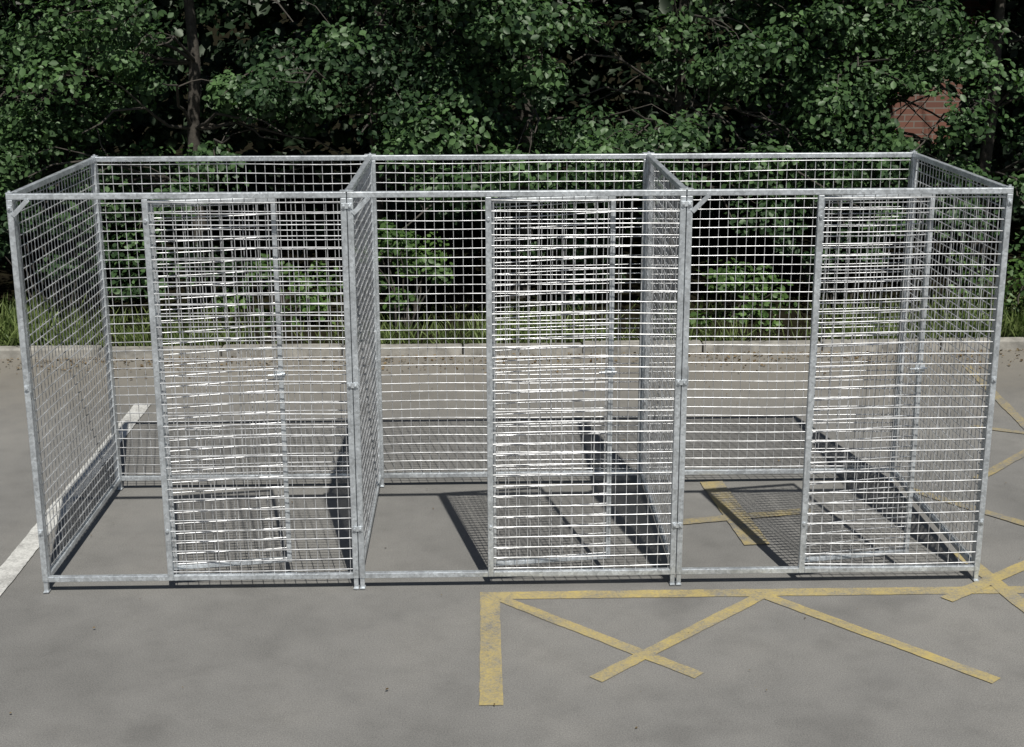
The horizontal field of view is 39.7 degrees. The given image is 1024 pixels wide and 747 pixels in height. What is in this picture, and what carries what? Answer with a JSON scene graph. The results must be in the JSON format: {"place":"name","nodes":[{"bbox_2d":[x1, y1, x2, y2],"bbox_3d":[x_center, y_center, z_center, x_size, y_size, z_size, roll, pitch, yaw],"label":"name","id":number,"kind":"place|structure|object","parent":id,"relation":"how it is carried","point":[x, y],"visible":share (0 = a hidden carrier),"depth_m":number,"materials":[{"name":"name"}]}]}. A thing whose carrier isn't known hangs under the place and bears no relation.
{"place":"outdoors","nodes":[
{"label":"outdoors","id":0,"kind":"place"},
{"bbox_2d":[16,0,659,5],"label":"sky","id":1,"kind":"structure","parent":0,"point":[249,2],"materials":[{"name":"white"}]},
{"bbox_2d":[0,4,819,354],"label":"ground","id":2,"kind":"structure","parent":0,"point":[284,16],"depth_m":53.02,"materials":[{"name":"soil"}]},
{"bbox_2d":[0,0,1023,269],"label":"distant woodland","id":3,"kind":"object","parent":2,"relation":"on","point":[264,16],"visible":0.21,"depth_m":15.03,"materials":[{"name":"green plant"}]},
{"bbox_2d":[741,0,1013,210],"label":"walls","id":4,"kind":"structure","parent":2,"relation":"on","point":[917,125],"depth_m":16.36,"materials":[{"name":"red brick"}]},
{"bbox_2d":[0,350,1023,746],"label":"car park asphalt","id":5,"kind":"object","parent":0,"point":[232,664],"depth_m":6.49,"materials":[{"name":"grey asphalt"}]},
{"bbox_2d":[0,403,151,594],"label":"white parking line","id":6,"kind":"object","parent":5,"relation":"on","point":[16,561],"visible":0.73,"depth_m":7.54,"materials":[{"name":"paint"}]},
{"bbox_2d":[5,150,1013,592],"bbox_3d":[-0.008,-0.089,7.006,4.335,1.848,1.450,-1,15,-1],"label":"dog kennel run","id":7,"kind":"object","parent":5,"relation":"on","point":[375,472],"visible":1,"depth_m":6.52,"materials":[{"name":"metal"}]},
{"bbox_2d":[153,203,286,564],"bbox_3d":[-1.300,0.069,6.371,0.499,1.670,0.025,-3,15,-10],"label":"door mesh","id":8,"kind":"structure","parent":7,"relation":"in","point":[241,204],"depth_m":6.35,"materials":[{"name":"metal"}]},
{"bbox_2d":[494,201,610,560],"bbox_3d":[0.181,0.054,6.402,0.518,1.667,0.023,-3,15,-9],"label":"door mesh","id":9,"kind":"structure","parent":7,"relation":"in","point":[575,202],"depth_m":6.38,"materials":[{"name":"metal"}]},
{"bbox_2d":[806,198,929,555],"bbox_3d":[1.609,0.038,6.445,0.496,1.667,0.016,-3,15,-11],"label":"door mesh","id":10,"kind":"structure","parent":7,"relation":"in","point":[913,201],"depth_m":6.42,"materials":[{"name":"metal"}]},
{"bbox_2d":[0,337,1023,358],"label":"kerb","id":11,"kind":"structure","parent":5,"relation":"on","point":[1006,343],"depth_m":10.78,"materials":[{"name":"concrete"}]},
{"bbox_2d":[479,553,1023,704],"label":"yellow road marking","id":12,"kind":"object","parent":5,"relation":"on","point":[491,687],"visible":0.97,"depth_m":6.28,"materials":[{"name":"paint"}]},
{"bbox_2d":[683,365,1023,544],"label":"faded road marking","id":13,"kind":"object","parent":5,"relation":"on","point":[737,517],"visible":0.77,"depth_m":7.52,"materials":[{"name":"yellow paint"}]},
{"bbox_2d":[0,145,1023,347],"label":"soil bank","id":14,"kind":"structure","parent":0,"point":[6,279],"depth_m":13.11,"materials":[{"name":"brown soil"}]},
{"bbox_2d":[0,163,107,230],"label":"deciduous tree","id":15,"kind":"object","parent":14,"relation":"on","point":[6,185],"visible":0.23,"depth_m":11.80,"materials":[{"name":"green plant"}]},
{"bbox_2d":[0,189,146,322],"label":"shrub","id":16,"kind":"object","parent":14,"relation":"on","point":[4,243],"visible":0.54,"depth_m":11.47,"materials":[{"name":"green plant"}]},
{"bbox_2d":[0,0,244,291],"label":"deciduous tree","id":17,"kind":"object","parent":14,"relation":"on","point":[77,141],"visible":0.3,"depth_m":11.94,"materials":[{"name":"green plant"}]},
{"bbox_2d":[0,0,372,302],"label":"deciduous tree","id":18,"kind":"object","parent":14,"relation":"on","point":[134,37],"visible":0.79,"depth_m":11.14,"materials":[{"name":"green plant"}]},
{"bbox_2d":[136,238,257,306],"bbox_3d":[-2.567,-0.790,11.726,0.960,0.716,0.718,-10,18,-31],"label":"shrub","id":19,"kind":"object","parent":14,"relation":"on","point":[180,255],"visible":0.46,"depth_m":11.71,"materials":[{"name":"green plant"}]},
{"bbox_2d":[212,253,342,334],"bbox_3d":[-1.836,-0.614,11.232,1.024,0.630,0.732,-1,15,-1],"label":"shrub","id":20,"kind":"object","parent":14,"relation":"on","point":[312,299],"visible":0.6,"depth_m":11.17,"materials":[{"name":"green plant"}]},
{"bbox_2d":[221,0,555,292],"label":"deciduous tree","id":21,"kind":"object","parent":14,"relation":"on","point":[374,78],"visible":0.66,"depth_m":11.30,"materials":[{"name":"green plant"}]},
{"bbox_2d":[359,217,455,332],"bbox_3d":[-0.847,-0.789,11.319,0.797,0.916,0.677,-1,15,-1],"label":"shrub","id":22,"kind":"object","parent":14,"relation":"on","point":[408,297],"visible":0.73,"depth_m":11.19,"materials":[{"name":"green plant"}]},
{"bbox_2d":[0,277,1023,346],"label":"grass","id":23,"kind":"structure","parent":14,"relation":"on","point":[1009,326],"depth_m":11.04,"materials":[{"name":"green plant"}]},
{"bbox_2d":[341,0,735,298],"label":"deciduous tree","id":24,"kind":"object","parent":14,"relation":"on","point":[520,19],"visible":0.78,"depth_m":10.97,"materials":[{"name":"green plant"}]},
{"bbox_2d":[506,220,626,310],"bbox_3d":[0.458,-0.927,12.042,1.021,0.802,0.649,-1,15,-1],"label":"shrub","id":25,"kind":"object","parent":14,"relation":"on","point":[582,241],"visible":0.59,"depth_m":11.94,"materials":[{"name":"green plant"}]},
{"bbox_2d":[516,0,921,288],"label":"deciduous tree","id":26,"kind":"object","parent":14,"relation":"on","point":[718,71],"visible":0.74,"depth_m":11.39,"materials":[{"name":"green plant"}]},
{"bbox_2d":[689,251,798,330],"bbox_3d":[1.820,-0.640,11.288,0.898,0.632,0.630,-1,15,-1],"label":"shrub","id":27,"kind":"object","parent":14,"relation":"on","point":[724,286],"visible":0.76,"depth_m":11.21,"materials":[{"name":"green plant"}]},
{"bbox_2d":[772,205,900,314],"bbox_3d":[2.728,-0.977,11.939,1.068,0.938,0.966,-1,15,-1],"label":"shrub","id":28,"kind":"object","parent":14,"relation":"on","point":[787,249],"visible":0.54,"depth_m":11.85,"materials":[{"name":"green plant"}]},
{"bbox_2d":[707,0,1008,279],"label":"deciduous tree","id":29,"kind":"object","parent":14,"relation":"on","point":[828,86],"visible":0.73,"depth_m":11.51,"materials":[{"name":"green plant"}]},
{"bbox_2d":[712,0,1023,290],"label":"deciduous tree","id":30,"kind":"object","parent":14,"relation":"on","point":[945,60],"visible":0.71,"depth_m":11.55,"materials":[{"name":"green plant"}]},
{"bbox_2d":[946,247,1023,316],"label":"shrub","id":31,"kind":"object","parent":14,"relation":"on","point":[1011,273],"visible":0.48,"depth_m":11.31,"materials":[{"name":"green plant"}]},
{"bbox_2d":[0,348,1023,746],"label":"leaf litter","id":32,"kind":"object","parent":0,"point":[486,372],"visible":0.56,"depth_m":10.56,"materials":[{"name":"brown plant"}]}
]}

